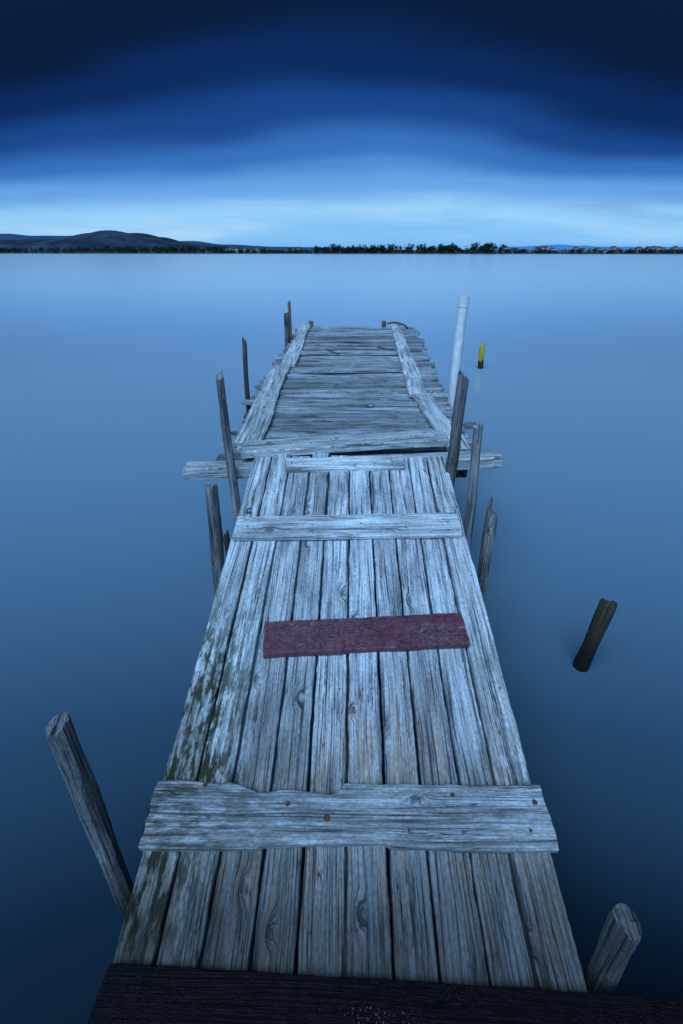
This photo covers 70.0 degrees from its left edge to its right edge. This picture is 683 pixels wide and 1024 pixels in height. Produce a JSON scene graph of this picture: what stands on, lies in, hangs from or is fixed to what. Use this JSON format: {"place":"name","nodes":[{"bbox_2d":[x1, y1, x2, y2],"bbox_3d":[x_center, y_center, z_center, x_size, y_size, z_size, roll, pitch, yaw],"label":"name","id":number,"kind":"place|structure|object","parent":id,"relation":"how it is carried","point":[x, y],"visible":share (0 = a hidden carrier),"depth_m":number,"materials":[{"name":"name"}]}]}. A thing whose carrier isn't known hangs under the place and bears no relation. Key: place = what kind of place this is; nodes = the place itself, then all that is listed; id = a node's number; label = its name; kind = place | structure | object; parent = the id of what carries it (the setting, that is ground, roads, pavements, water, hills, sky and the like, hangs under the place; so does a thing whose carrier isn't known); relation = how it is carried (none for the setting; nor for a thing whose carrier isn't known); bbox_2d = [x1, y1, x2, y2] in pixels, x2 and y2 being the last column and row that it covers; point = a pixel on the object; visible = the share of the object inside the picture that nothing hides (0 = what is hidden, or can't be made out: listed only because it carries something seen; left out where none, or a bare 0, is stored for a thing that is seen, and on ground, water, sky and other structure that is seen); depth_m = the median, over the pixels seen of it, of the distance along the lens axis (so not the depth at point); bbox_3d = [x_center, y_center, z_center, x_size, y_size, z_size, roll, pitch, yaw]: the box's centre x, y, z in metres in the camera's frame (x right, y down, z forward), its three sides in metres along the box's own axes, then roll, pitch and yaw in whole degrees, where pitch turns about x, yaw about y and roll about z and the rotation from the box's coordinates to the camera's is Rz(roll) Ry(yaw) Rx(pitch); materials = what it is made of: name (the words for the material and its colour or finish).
{"place":"outdoors","nodes":[
{"label":"outdoors","id":0,"kind":"place"},
{"bbox_2d":[0,230,283,251],"bbox_3d":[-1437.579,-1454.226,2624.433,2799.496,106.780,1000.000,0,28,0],"label":"hill","id":1,"kind":"structure","parent":0,"point":[112,239],"depth_m":2347.92,"materials":[{"name":"grey"}]},
{"bbox_2d":[0,234,417,251],"bbox_3d":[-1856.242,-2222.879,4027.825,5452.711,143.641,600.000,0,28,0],"label":"distant ridge","id":2,"kind":"structure","parent":0,"point":[10,237],"depth_m":3917.58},
{"bbox_2d":[0,254,682,1023],"bbox_3d":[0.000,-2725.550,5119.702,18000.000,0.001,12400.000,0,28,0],"label":"water","id":3,"kind":"structure","parent":0,"point":[112,366],"depth_m":4.12,"materials":[{"name":"blue liquid"}]},
{"bbox_2d":[45,712,133,919],"bbox_3d":[-0.728,1.213,1.605,0.073,1.550,0.074,0,28,0],"label":"wooden post","id":4,"kind":"object","parent":3,"relation":"in","point":[83,788],"visible":0.64,"depth_m":1.38,"materials":[{"name":"grey wood"}]},
{"bbox_2d":[204,483,224,593],"bbox_3d":[-0.715,0.535,2.891,0.135,1.540,0.080,0,28,0],"label":"wooden post","id":5,"kind":"object","parent":3,"relation":"in","point":[215,531],"visible":0.47,"depth_m":2.64,"materials":[{"name":"grey wood"}]},
{"bbox_2d":[223,530,229,556],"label":"wooden post","id":6,"kind":"object","parent":3,"relation":"in","point":[226,538],"visible":0.2,"depth_m":2.82,"materials":[{"name":"wood"}]},
{"bbox_2d":[216,370,240,524],"bbox_3d":[-0.657,0.115,3.161,0.086,2.026,0.069,0,28,0],"label":"wooden post","id":7,"kind":"object","parent":3,"relation":"in","point":[230,461],"visible":0.42,"depth_m":2.87,"materials":[{"name":"grey wood"}]},
{"bbox_2d":[242,337,250,412],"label":"wooden post","id":8,"kind":"object","parent":3,"relation":"in","point":[245,372],"visible":0.3,"depth_m":4.12,"materials":[{"name":"grey wood"}]},
{"bbox_2d":[284,312,289,346],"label":"wooden post","id":9,"kind":"object","parent":3,"relation":"in","point":[287,327],"visible":0.2,"depth_m":6.10,"materials":[{"name":"grey wood"}]},
{"bbox_2d":[287,301,291,340],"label":"wooden post","id":10,"kind":"object","parent":3,"relation":"in","point":[289,306],"visible":0.16,"depth_m":6.20,"materials":[{"name":"grey wood"}]},
{"bbox_2d":[182,321,502,480],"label":"wooden jetty","id":11,"kind":"object","parent":3,"relation":"in","point":[337,405],"visible":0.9,"depth_m":4.04,"materials":[{"name":"grey wood"}]},
{"bbox_2d":[87,963,682,1023],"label":"dark landing platform","id":12,"kind":"structure","parent":3,"relation":"in","point":[139,994],"depth_m":1.16,"materials":[{"name":"brown wood"}]},
{"bbox_2d":[445,370,468,488],"bbox_3d":[0.648,0.130,3.123,0.098,2.034,0.082,0,28,0],"label":"wooden post","id":13,"kind":"object","parent":3,"relation":"in","point":[452,460],"visible":0.38,"depth_m":2.77,"materials":[{"name":"grey wood"}]},
{"bbox_2d":[447,296,469,412],"bbox_3d":[1.050,-0.868,4.750,0.118,2.266,0.095,0,28,0],"label":"white pipe","id":14,"kind":"object","parent":3,"relation":"in","point":[462,310],"visible":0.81,"depth_m":4.38,"materials":[{"name":"plastic"}]},
{"bbox_2d":[464,422,482,548],"bbox_3d":[0.757,0.322,3.001,0.109,1.812,0.075,0,28,0],"label":"wooden post","id":15,"kind":"object","parent":3,"relation":"in","point":[471,499],"visible":0.4,"depth_m":2.72,"materials":[{"name":"grey wood"}]},
{"bbox_2d":[478,343,484,368],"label":"yellow marker post","id":16,"kind":"object","parent":3,"relation":"in","point":[481,356],"visible":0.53,"depth_m":9.84,"materials":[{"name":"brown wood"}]},
{"bbox_2d":[477,497,492,573],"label":"wooden post","id":17,"kind":"object","parent":3,"relation":"in","point":[489,503],"visible":0.17,"depth_m":2.52,"materials":[{"name":"grey wood"}]},
{"bbox_2d":[477,508,497,600],"bbox_3d":[0.769,0.630,2.773,0.082,1.481,0.073,0,28,0],"label":"wooden post","id":18,"kind":"object","parent":3,"relation":"in","point":[487,545],"visible":0.32,"depth_m":2.51,"materials":[{"name":"grey wood"}]},
{"bbox_2d":[573,598,617,671],"bbox_3d":[1.375,0.893,2.804,0.172,0.994,0.093,0,28,0],"label":"wooden post","id":19,"kind":"object","parent":3,"relation":"in","point":[603,615],"visible":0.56,"depth_m":2.65,"materials":[{"name":"brown wood"}]},
{"bbox_2d":[584,903,641,993],"bbox_3d":[0.680,1.489,1.413,0.103,1.245,0.076,0,28,0],"label":"wooden post","id":20,"kind":"object","parent":3,"relation":"in","point":[619,939],"visible":0.7,"depth_m":1.16,"materials":[{"name":"grey wood"}]},
{"bbox_2d":[0,252,682,253],"bbox_3d":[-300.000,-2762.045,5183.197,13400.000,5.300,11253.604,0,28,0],"label":"shore ground","id":21,"kind":"structure","parent":0,"point":[310,253],"depth_m":752.45,"materials":[{"name":"black"}]},
{"bbox_2d":[0,242,682,253],"bbox_3d":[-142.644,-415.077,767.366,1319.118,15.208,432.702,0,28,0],"label":"distant trees","id":22,"kind":"object","parent":21,"relation":"on","point":[484,248],"visible":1,"depth_m":722.75,"materials":[{"name":"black plant"}]},
{"bbox_2d":[197,246,678,252],"bbox_3d":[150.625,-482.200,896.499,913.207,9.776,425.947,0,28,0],"label":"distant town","id":23,"kind":"object","parent":21,"relation":"on","point":[576,248],"visible":0.38,"depth_m":791.78,"materials":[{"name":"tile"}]},
{"bbox_2d":[0,0,682,250],"label":"sky","id":24,"kind":"structure","parent":0,"point":[270,123],"materials":[{"name":"blue"}]},
{"bbox_2d":[112,453,587,992],"bbox_3d":[0.022,0.482,2.128,1.251,0.653,2.525,0,28,0],"label":"wooden gangway","id":25,"kind":"object","parent":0,"point":[348,819],"visible":0.98,"depth_m":1.59,"materials":[{"name":"grey wood"}]},
{"bbox_2d":[456,245,682,251],"bbox_3d":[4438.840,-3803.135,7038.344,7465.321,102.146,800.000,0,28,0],"label":"distant ridge","id":26,"kind":"structure","parent":0,"point":[560,247],"depth_m":6849.19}
]}

